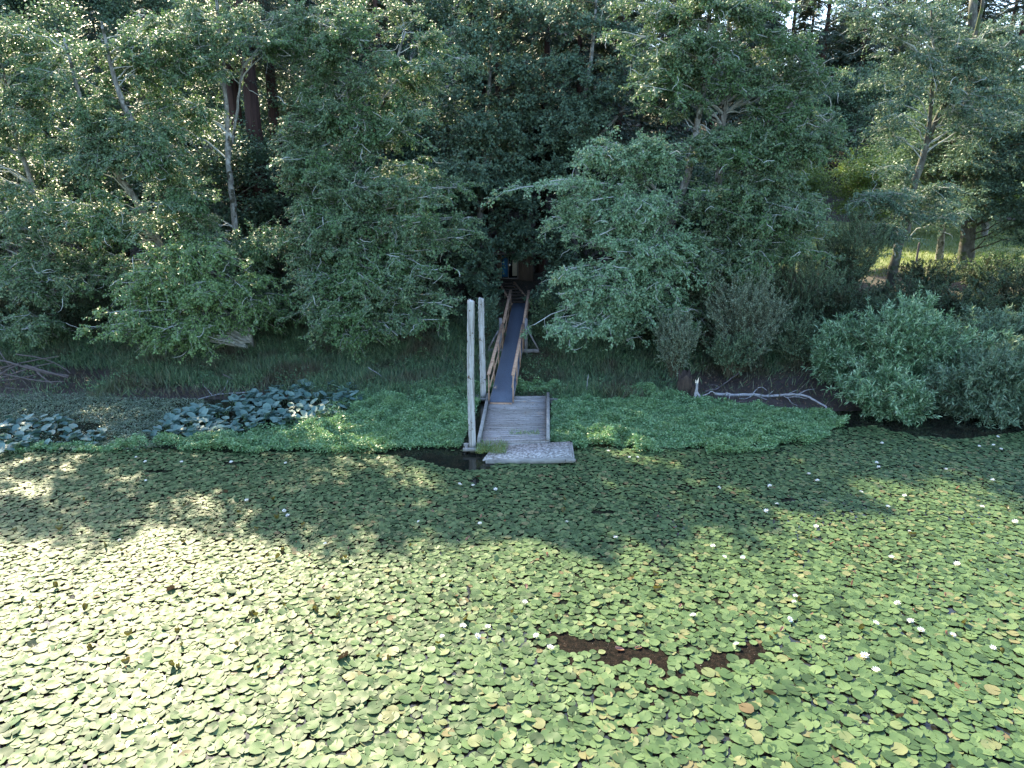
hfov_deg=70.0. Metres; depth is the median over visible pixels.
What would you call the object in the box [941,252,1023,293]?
understory shrub
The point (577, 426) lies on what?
floating herbs
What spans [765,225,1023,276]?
meadow grass
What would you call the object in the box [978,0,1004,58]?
conifer tree
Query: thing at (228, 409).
cow lily
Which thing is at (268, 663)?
lily pad
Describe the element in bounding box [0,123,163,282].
broadleaf tree
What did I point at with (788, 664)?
lily pad
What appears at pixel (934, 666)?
lily pad
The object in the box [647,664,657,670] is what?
lily pad
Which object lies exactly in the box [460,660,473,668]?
lily pad
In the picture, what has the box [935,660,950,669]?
lily pad
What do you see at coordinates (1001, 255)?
understory shrub
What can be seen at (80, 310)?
understory shrub
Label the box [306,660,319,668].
lily pad
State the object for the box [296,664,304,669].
lily pad
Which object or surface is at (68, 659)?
lily pad
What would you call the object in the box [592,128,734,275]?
broadleaf tree
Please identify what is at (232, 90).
redwood tree
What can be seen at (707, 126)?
broadleaf tree
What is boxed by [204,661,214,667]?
lily pad
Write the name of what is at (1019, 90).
broadleaf tree
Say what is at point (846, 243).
evergreen shrub
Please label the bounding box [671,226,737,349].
evergreen shrub
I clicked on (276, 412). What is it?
cow lily
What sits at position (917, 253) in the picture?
stake
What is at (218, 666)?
lily pad
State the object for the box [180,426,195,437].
cow lily
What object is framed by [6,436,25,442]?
cow lily
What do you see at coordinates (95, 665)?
lily pad
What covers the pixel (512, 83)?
conifer tree
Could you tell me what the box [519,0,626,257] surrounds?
conifer tree
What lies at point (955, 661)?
lily pad
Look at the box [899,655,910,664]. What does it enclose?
lily pad
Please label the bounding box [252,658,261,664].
lily pad
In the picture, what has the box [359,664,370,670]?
lily pad
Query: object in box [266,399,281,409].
cow lily
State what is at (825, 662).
lily pad
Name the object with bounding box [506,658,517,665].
lily pad
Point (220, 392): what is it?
fallen branch
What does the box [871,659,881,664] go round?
lily pad
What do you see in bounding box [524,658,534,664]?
lily pad
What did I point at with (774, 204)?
alder tree
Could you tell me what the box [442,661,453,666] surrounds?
lily pad
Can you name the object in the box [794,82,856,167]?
broadleaf tree
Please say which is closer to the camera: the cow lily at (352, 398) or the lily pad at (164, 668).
the lily pad at (164, 668)
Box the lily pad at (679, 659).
[675,656,686,662]
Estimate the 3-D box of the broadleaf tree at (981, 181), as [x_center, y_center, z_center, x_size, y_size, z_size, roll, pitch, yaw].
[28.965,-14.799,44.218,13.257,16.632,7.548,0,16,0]
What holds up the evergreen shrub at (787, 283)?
on the ground at (716, 378)
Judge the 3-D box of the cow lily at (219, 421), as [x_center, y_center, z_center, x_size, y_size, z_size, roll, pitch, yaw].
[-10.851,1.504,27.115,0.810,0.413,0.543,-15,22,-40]
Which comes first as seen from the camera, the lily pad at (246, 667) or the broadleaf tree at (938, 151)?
the lily pad at (246, 667)
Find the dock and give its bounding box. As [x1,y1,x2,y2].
[463,392,556,451]
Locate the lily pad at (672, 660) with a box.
[667,659,676,665]
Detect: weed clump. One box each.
[474,438,508,453]
[509,429,539,433]
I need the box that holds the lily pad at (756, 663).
[754,661,762,666]
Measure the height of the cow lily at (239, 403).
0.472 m
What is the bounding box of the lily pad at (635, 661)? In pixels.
[631,658,640,664]
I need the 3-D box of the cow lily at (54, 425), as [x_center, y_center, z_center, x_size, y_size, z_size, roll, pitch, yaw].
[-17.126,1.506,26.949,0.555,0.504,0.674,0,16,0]
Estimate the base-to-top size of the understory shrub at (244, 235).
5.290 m
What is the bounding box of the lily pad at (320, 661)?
[317,659,325,664]
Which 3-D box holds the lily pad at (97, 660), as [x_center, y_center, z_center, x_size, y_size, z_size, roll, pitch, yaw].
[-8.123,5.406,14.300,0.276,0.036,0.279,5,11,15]
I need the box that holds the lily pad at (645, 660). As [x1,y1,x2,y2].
[641,657,649,663]
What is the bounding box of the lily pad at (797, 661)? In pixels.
[793,659,804,666]
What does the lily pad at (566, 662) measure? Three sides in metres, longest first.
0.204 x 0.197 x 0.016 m
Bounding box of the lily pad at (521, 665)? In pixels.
[518,662,525,668]
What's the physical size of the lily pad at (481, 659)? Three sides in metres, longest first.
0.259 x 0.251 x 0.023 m
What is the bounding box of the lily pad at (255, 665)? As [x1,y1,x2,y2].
[253,662,266,669]
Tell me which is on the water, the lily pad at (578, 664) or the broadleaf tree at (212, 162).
the lily pad at (578, 664)
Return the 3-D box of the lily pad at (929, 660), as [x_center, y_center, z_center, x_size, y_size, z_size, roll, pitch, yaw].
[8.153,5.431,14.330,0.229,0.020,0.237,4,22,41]
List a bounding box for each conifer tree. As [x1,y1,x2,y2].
[62,0,120,40]
[77,7,162,261]
[78,0,139,36]
[123,0,199,251]
[257,0,316,164]
[275,0,333,131]
[317,0,376,166]
[328,1,433,112]
[329,0,449,210]
[332,0,433,166]
[399,0,440,48]
[435,3,535,252]
[454,1,552,270]
[483,0,606,272]
[499,20,530,61]
[501,17,585,157]
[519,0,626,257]
[567,0,675,264]
[571,3,638,136]
[603,0,648,73]
[634,0,701,225]
[639,29,686,141]
[643,0,668,133]
[684,0,712,133]
[684,6,742,129]
[706,1,790,262]
[731,0,793,127]
[773,5,788,64]
[776,0,825,78]
[780,0,832,75]
[782,2,816,80]
[788,0,867,104]
[821,0,872,85]
[823,5,878,54]
[826,0,898,87]
[878,0,919,74]
[882,0,928,55]
[900,0,959,104]
[904,0,967,80]
[947,0,989,80]
[952,0,1014,50]
[955,0,1010,82]
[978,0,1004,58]
[992,0,1023,85]
[993,0,1022,66]
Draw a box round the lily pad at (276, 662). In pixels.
[270,659,283,666]
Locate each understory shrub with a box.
[0,243,65,307]
[0,286,75,342]
[4,279,123,339]
[52,240,147,304]
[100,288,175,332]
[124,234,182,283]
[174,306,234,345]
[217,207,294,289]
[234,280,310,336]
[265,264,344,326]
[267,216,339,300]
[403,240,453,299]
[403,276,466,331]
[464,293,506,347]
[528,287,564,339]
[534,268,626,323]
[536,233,606,283]
[627,286,692,345]
[675,273,698,305]
[724,262,789,292]
[737,294,795,335]
[796,236,875,294]
[809,275,892,327]
[842,271,953,322]
[881,251,978,293]
[904,276,1015,324]
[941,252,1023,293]
[955,248,1023,277]
[977,261,1023,322]
[1007,269,1023,312]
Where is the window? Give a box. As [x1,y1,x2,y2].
[501,255,517,278]
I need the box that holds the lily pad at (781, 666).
[776,664,785,668]
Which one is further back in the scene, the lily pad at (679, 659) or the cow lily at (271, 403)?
the cow lily at (271, 403)
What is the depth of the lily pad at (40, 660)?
14.30 m
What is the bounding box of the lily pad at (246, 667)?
[240,663,252,670]
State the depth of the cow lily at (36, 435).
25.60 m
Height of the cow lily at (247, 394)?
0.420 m
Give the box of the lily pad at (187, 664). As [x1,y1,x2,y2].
[181,661,192,667]
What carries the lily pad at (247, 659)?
on the water
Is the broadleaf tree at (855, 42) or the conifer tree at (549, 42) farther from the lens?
the broadleaf tree at (855, 42)
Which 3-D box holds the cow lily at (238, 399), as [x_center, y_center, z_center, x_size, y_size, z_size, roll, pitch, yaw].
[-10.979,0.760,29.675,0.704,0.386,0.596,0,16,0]
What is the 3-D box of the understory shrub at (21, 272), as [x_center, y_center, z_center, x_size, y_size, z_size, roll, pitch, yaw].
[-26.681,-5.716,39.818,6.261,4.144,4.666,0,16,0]
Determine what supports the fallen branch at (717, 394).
on the floating herbs
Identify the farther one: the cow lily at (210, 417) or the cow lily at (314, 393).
the cow lily at (314, 393)
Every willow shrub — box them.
[800,308,875,387]
[820,355,946,427]
[827,281,1016,390]
[919,325,1023,429]
[948,297,1023,353]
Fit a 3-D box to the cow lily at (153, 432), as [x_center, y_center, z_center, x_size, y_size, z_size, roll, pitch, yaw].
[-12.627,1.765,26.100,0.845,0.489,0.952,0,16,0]
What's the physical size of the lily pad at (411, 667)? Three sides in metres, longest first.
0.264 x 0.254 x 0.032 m
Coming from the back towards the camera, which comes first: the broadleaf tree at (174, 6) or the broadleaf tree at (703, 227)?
the broadleaf tree at (174, 6)
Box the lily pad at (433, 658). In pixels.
[429,656,438,662]
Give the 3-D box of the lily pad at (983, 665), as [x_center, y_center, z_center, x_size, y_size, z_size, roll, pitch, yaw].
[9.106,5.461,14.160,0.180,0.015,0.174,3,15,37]
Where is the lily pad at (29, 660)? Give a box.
[25,655,39,663]
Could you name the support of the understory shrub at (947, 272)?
on the ground at (716, 378)
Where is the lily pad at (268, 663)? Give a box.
[262,661,272,665]
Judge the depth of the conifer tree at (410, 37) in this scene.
44.93 m
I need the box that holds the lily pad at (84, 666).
[81,663,92,669]
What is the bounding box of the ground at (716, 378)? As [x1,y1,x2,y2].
[0,18,1023,410]
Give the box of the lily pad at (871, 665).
[868,663,877,668]
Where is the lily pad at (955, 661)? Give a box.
[952,659,966,666]
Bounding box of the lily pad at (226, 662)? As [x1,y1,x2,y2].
[219,659,230,666]
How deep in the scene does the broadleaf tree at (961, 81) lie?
84.81 m
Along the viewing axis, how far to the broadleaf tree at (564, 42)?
62.65 m
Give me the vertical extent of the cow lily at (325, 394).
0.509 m
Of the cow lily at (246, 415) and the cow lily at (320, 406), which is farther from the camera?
the cow lily at (320, 406)
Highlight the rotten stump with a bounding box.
[676,369,695,397]
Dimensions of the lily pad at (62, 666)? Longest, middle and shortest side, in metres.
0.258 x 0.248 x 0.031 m
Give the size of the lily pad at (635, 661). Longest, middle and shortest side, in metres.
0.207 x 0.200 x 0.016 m
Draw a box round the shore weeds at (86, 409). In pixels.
[0,391,210,454]
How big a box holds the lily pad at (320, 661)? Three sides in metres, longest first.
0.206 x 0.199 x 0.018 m
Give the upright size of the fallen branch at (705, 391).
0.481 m
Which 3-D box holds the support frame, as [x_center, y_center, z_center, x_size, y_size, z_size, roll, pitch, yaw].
[0.065,-2.079,34.750,2.458,2.099,0.285,1,17,2]
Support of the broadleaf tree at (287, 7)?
on the ground at (716, 378)
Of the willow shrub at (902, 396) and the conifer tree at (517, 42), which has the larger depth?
the conifer tree at (517, 42)
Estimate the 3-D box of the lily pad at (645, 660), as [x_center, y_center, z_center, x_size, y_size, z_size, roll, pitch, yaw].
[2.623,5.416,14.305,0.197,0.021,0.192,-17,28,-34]
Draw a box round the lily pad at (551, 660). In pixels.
[546,656,558,664]
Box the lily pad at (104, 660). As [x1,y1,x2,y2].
[101,657,112,663]
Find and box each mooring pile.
[467,299,475,452]
[478,297,485,401]
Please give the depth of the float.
24.18 m
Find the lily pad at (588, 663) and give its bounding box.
[586,661,595,668]
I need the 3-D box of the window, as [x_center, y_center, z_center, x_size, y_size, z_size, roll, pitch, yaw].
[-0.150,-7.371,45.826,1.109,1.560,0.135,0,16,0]
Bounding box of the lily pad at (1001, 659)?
[998,657,1008,663]
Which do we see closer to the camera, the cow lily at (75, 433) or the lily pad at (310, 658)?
the lily pad at (310, 658)
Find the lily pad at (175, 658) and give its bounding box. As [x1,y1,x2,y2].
[164,656,177,664]
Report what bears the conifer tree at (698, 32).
on the ground at (716, 378)
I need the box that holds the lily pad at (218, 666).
[214,664,221,669]
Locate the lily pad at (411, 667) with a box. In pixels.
[405,662,417,669]
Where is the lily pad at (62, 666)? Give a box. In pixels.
[58,663,68,668]
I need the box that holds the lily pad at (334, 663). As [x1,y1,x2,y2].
[325,659,338,667]
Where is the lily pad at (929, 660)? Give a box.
[921,657,934,662]
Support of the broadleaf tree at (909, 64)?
on the ground at (716, 378)
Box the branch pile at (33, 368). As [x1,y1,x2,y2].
[0,352,70,389]
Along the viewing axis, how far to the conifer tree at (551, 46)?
57.19 m
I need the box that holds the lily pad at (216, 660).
[211,657,222,663]
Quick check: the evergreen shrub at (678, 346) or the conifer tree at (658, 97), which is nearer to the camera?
the evergreen shrub at (678, 346)
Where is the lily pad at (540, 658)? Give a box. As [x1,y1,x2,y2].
[537,657,545,662]
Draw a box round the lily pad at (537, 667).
[532,664,541,670]
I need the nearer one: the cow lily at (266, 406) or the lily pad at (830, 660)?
the lily pad at (830, 660)
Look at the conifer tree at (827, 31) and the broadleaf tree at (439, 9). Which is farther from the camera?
the conifer tree at (827, 31)
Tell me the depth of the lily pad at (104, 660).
14.32 m
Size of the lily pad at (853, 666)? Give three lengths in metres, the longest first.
0.252 x 0.244 x 0.022 m
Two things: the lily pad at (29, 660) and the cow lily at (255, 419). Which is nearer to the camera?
the lily pad at (29, 660)
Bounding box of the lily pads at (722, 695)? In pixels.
[0,425,1023,767]
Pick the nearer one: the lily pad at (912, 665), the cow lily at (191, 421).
the lily pad at (912, 665)
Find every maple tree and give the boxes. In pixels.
[424,0,577,300]
[514,0,659,305]
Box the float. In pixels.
[483,441,575,463]
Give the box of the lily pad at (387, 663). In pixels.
[384,659,394,665]
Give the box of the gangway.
[487,290,529,403]
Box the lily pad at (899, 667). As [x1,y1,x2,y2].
[889,663,903,669]
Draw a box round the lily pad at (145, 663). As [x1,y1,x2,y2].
[139,661,151,670]
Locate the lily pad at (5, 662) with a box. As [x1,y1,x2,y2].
[2,659,12,665]
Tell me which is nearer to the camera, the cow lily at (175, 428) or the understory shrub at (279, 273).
the cow lily at (175, 428)
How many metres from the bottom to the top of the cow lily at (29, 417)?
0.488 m
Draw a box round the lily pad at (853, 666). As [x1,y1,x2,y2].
[844,661,857,670]
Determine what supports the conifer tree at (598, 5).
on the ground at (716, 378)
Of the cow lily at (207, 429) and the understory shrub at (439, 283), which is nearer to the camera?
the cow lily at (207, 429)
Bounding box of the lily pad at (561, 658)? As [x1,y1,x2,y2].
[556,656,566,661]
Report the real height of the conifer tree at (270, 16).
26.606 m
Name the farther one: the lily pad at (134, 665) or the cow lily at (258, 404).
the cow lily at (258, 404)
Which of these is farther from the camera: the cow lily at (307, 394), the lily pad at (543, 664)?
the cow lily at (307, 394)
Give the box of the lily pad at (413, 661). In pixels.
[404,658,415,664]
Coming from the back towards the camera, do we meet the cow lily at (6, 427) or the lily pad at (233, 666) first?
the cow lily at (6, 427)
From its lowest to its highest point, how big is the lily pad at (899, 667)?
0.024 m
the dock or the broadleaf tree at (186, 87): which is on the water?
the dock
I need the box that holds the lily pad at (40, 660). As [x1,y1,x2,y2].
[32,655,46,664]
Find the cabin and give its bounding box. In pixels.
[492,234,538,280]
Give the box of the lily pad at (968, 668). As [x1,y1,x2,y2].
[958,662,974,671]
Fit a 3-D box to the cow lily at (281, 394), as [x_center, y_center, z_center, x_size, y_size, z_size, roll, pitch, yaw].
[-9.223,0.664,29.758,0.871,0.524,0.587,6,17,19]
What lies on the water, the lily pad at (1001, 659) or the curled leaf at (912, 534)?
the lily pad at (1001, 659)
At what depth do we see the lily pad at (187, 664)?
14.21 m
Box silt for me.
[533,627,780,706]
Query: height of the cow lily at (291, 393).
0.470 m
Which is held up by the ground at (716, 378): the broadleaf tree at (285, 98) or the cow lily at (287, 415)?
the broadleaf tree at (285, 98)
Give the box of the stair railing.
[498,282,532,309]
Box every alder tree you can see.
[0,11,223,355]
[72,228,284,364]
[122,0,316,333]
[252,0,487,363]
[481,3,816,352]
[595,0,866,346]
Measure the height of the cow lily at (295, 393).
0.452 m
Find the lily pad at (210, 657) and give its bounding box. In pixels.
[205,655,217,662]
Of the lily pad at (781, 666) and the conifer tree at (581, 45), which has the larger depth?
the conifer tree at (581, 45)
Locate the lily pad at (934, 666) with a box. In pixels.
[928,662,938,668]
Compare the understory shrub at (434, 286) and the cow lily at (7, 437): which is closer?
the cow lily at (7, 437)
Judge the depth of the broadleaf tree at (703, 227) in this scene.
38.40 m
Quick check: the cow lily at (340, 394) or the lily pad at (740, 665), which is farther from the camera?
the cow lily at (340, 394)
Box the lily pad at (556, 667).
[554,663,563,669]
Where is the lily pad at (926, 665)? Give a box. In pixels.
[918,661,932,670]
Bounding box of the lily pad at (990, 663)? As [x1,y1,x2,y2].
[986,660,995,668]
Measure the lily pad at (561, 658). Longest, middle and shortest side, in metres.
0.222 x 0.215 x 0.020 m
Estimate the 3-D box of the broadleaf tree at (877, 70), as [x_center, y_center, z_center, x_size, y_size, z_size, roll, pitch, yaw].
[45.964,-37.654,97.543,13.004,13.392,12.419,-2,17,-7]
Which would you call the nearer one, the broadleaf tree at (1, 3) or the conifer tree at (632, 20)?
the broadleaf tree at (1, 3)
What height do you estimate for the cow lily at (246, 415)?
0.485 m
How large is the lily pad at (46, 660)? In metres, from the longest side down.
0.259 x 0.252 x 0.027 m
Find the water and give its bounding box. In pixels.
[0,399,1023,767]
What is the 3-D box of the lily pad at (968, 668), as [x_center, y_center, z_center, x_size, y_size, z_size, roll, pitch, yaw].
[8.768,5.460,14.111,0.274,0.033,0.264,-5,19,-32]
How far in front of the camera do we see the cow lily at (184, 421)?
26.94 m
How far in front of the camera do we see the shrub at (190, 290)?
32.13 m
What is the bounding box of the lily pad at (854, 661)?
[850,659,863,666]
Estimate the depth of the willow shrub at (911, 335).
28.86 m
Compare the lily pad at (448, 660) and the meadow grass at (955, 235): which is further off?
the meadow grass at (955, 235)
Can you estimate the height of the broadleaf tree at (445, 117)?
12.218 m
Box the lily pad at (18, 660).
[12,654,28,664]
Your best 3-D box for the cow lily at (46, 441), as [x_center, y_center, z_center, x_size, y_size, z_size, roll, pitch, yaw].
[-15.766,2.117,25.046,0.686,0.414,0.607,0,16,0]
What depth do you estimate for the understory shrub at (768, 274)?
39.23 m
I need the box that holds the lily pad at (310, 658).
[305,655,315,662]
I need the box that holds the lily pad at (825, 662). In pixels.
[814,657,827,664]
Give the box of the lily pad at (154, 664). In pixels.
[149,661,158,667]
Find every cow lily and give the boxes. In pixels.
[0,424,15,433]
[0,431,23,441]
[0,442,5,457]
[1,441,21,454]
[2,415,16,426]
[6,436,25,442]
[12,422,32,430]
[13,424,34,434]
[14,433,40,443]
[15,414,37,424]
[20,435,39,446]
[24,414,47,424]
[24,428,40,438]
[33,413,61,427]
[33,424,55,438]
[35,420,57,428]
[42,415,66,427]
[43,438,61,449]
[57,416,73,426]
[57,423,77,435]
[60,434,88,442]
[65,430,82,440]
[80,434,104,446]
[86,428,106,437]
[143,427,162,437]
[153,419,171,429]
[162,422,176,432]
[164,413,179,424]
[166,425,180,435]
[169,413,185,424]
[171,408,191,414]
[176,425,187,434]
[180,419,199,427]
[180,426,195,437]
[181,405,201,418]
[186,406,210,421]
[186,417,198,424]
[190,403,210,409]
[190,424,207,433]
[192,413,215,420]
[195,418,211,428]
[198,416,219,422]
[199,426,216,433]
[208,405,226,417]
[209,416,228,427]
[215,406,234,415]
[217,424,243,431]
[221,394,241,404]
[230,416,243,426]
[232,405,248,410]
[233,396,249,404]
[235,401,254,405]
[235,406,254,417]
[240,410,256,418]
[241,413,255,423]
[244,390,257,397]
[244,401,261,411]
[245,421,256,429]
[248,388,265,395]
[248,395,267,402]
[250,417,264,423]
[251,409,271,414]
[255,392,274,402]
[256,403,270,412]
[260,410,270,421]
[265,409,279,419]
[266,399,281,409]
[268,394,278,398]
[269,408,287,415]
[270,389,282,394]
[270,417,294,426]
[273,396,283,403]
[277,408,295,415]
[277,413,295,421]
[278,392,294,402]
[285,390,301,396]
[287,402,302,414]
[288,391,301,402]
[288,403,307,408]
[289,414,301,424]
[294,392,311,401]
[295,386,313,394]
[295,412,315,418]
[296,398,317,411]
[299,404,317,413]
[300,410,312,418]
[302,392,318,397]
[311,404,327,416]
[316,411,328,416]
[319,391,334,401]
[323,395,341,402]
[330,392,349,401]
[336,399,350,409]
[345,392,363,400]
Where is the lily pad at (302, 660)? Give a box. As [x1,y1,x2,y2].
[294,657,305,664]
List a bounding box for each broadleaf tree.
[0,0,23,20]
[0,0,82,37]
[0,0,118,137]
[0,0,134,36]
[0,5,77,202]
[0,112,35,260]
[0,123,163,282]
[36,18,189,143]
[39,43,195,195]
[58,0,204,50]
[115,111,293,277]
[122,43,243,168]
[150,0,235,99]
[164,61,292,189]
[230,0,413,115]
[239,64,376,236]
[271,132,426,251]
[338,26,474,163]
[365,82,510,274]
[402,0,527,73]
[406,18,532,121]
[419,0,475,49]
[457,35,583,221]
[520,86,648,236]
[521,22,590,96]
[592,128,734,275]
[616,46,653,126]
[658,84,709,139]
[663,156,817,286]
[692,50,735,130]
[716,79,831,160]
[780,159,836,207]
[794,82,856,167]
[804,7,895,87]
[810,60,927,184]
[815,143,920,234]
[828,48,909,125]
[843,65,936,149]
[858,125,948,233]
[862,67,1023,259]
[884,0,1023,265]
[892,47,939,104]
[899,91,982,138]
[908,68,1020,135]
[959,126,1023,235]
[1007,72,1023,115]
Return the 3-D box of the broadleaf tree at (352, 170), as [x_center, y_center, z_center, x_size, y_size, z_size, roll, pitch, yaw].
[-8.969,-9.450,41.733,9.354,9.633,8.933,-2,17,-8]
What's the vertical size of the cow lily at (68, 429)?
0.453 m
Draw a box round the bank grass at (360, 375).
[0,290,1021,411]
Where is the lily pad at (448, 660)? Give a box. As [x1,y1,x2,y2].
[444,657,456,662]
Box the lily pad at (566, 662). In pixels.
[561,659,569,664]
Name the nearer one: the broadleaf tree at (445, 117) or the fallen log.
the fallen log
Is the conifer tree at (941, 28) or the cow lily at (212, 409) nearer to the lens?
the cow lily at (212, 409)
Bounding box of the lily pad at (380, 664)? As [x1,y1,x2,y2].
[376,661,385,666]
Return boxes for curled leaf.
[55,524,62,529]
[82,603,87,610]
[86,643,92,649]
[121,657,129,663]
[124,628,131,635]
[168,660,174,665]
[653,585,661,590]
[909,531,916,536]
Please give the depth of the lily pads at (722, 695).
16.04 m
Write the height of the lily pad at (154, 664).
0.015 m
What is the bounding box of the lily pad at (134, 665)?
[126,663,139,672]
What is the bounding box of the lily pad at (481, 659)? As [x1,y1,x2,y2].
[473,656,485,663]
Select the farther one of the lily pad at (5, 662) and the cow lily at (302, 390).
the cow lily at (302, 390)
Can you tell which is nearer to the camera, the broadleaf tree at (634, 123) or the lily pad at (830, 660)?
the lily pad at (830, 660)
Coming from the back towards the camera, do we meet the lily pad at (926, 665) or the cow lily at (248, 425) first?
the cow lily at (248, 425)
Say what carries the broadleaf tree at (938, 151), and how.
on the ground at (716, 378)
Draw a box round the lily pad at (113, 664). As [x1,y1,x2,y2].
[110,660,120,667]
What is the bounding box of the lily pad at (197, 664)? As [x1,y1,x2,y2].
[191,661,201,667]
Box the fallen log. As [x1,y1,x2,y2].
[714,387,826,412]
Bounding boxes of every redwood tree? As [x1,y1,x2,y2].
[189,0,286,237]
[191,0,294,286]
[226,0,311,276]
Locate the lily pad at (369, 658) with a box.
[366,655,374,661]
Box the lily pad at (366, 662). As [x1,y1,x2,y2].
[362,659,374,665]
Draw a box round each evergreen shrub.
[652,304,707,378]
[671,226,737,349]
[697,324,766,378]
[702,258,797,371]
[762,244,850,331]
[765,311,827,366]
[817,203,894,298]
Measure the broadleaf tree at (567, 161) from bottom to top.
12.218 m
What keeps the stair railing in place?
attached to the gangway
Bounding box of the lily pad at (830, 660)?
[827,658,837,663]
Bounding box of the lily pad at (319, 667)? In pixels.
[309,665,321,670]
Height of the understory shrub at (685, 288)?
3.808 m
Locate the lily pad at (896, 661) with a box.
[892,658,904,665]
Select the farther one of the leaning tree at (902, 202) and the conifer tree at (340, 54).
the conifer tree at (340, 54)
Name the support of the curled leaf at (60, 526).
on the lily pads at (722, 695)
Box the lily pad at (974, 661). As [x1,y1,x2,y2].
[967,658,980,664]
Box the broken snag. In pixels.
[694,378,706,409]
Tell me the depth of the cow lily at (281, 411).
28.10 m
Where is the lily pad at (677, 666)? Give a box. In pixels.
[667,662,680,670]
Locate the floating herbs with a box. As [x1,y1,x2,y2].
[3,374,849,453]
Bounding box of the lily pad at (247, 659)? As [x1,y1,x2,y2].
[243,655,257,662]
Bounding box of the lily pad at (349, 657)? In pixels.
[340,656,352,663]
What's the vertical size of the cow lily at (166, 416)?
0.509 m
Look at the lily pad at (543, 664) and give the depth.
14.19 m
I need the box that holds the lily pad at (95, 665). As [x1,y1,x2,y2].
[88,663,101,670]
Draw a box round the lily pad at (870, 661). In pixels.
[865,659,876,664]
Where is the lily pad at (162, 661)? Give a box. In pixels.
[159,659,168,663]
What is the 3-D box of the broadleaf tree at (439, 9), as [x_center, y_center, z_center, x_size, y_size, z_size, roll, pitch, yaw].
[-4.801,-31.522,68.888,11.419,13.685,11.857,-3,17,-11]
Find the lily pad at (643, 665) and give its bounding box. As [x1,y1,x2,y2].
[639,661,650,668]
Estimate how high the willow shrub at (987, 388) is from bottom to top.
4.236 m
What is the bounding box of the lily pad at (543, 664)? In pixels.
[540,662,547,667]
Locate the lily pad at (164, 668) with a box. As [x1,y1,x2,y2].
[162,663,168,671]
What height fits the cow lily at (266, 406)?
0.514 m
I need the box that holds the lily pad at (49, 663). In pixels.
[43,660,55,667]
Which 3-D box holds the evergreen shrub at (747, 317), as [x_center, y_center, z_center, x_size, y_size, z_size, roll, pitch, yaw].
[10.497,-3.061,32.648,4.392,5.089,3.699,0,16,0]
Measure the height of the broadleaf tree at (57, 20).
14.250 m
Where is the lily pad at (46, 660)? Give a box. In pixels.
[39,656,49,665]
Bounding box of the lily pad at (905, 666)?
[901,664,910,668]
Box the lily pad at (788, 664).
[785,661,799,669]
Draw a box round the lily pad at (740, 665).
[734,660,745,667]
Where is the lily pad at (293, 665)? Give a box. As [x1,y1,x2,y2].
[291,661,303,668]
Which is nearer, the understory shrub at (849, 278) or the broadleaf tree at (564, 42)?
the understory shrub at (849, 278)
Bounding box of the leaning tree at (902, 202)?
[824,0,1023,290]
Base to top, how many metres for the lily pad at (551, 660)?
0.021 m
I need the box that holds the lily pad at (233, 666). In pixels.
[229,662,242,670]
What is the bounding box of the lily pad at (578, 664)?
[572,661,583,668]
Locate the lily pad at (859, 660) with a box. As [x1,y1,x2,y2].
[856,658,864,663]
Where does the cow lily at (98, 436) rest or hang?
on the water
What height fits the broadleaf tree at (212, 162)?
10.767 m
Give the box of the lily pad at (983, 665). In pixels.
[977,664,987,668]
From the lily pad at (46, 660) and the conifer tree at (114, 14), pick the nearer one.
the lily pad at (46, 660)
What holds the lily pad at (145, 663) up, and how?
on the water
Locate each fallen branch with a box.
[199,381,245,398]
[702,391,730,397]
[704,373,738,392]
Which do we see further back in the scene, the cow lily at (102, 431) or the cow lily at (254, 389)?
the cow lily at (254, 389)
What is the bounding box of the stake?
[915,242,919,260]
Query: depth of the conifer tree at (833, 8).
94.45 m
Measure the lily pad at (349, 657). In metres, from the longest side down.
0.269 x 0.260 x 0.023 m
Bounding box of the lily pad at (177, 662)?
[167,661,181,670]
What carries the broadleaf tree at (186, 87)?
on the ground at (716, 378)
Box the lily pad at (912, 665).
[909,662,919,668]
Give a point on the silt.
(566, 642)
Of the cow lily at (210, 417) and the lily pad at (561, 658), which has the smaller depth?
the lily pad at (561, 658)
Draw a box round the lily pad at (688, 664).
[682,660,694,667]
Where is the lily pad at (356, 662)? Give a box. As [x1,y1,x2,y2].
[349,659,361,666]
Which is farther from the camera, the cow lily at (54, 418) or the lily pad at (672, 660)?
the cow lily at (54, 418)
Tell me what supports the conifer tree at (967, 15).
on the ground at (716, 378)
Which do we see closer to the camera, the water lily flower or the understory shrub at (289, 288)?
the water lily flower
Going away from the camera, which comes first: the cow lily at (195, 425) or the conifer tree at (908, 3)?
the cow lily at (195, 425)
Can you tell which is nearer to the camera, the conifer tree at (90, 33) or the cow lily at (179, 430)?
the cow lily at (179, 430)
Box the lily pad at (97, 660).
[88,656,103,663]
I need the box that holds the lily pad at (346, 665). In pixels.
[343,662,352,668]
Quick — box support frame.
[488,318,538,355]
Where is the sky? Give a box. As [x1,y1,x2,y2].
[651,0,1023,69]
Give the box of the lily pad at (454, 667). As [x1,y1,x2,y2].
[451,664,458,669]
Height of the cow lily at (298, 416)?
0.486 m
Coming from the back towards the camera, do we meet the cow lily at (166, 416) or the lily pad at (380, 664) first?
the cow lily at (166, 416)
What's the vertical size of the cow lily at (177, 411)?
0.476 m
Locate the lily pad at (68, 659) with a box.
[65,656,74,661]
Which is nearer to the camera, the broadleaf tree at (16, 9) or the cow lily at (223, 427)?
the cow lily at (223, 427)

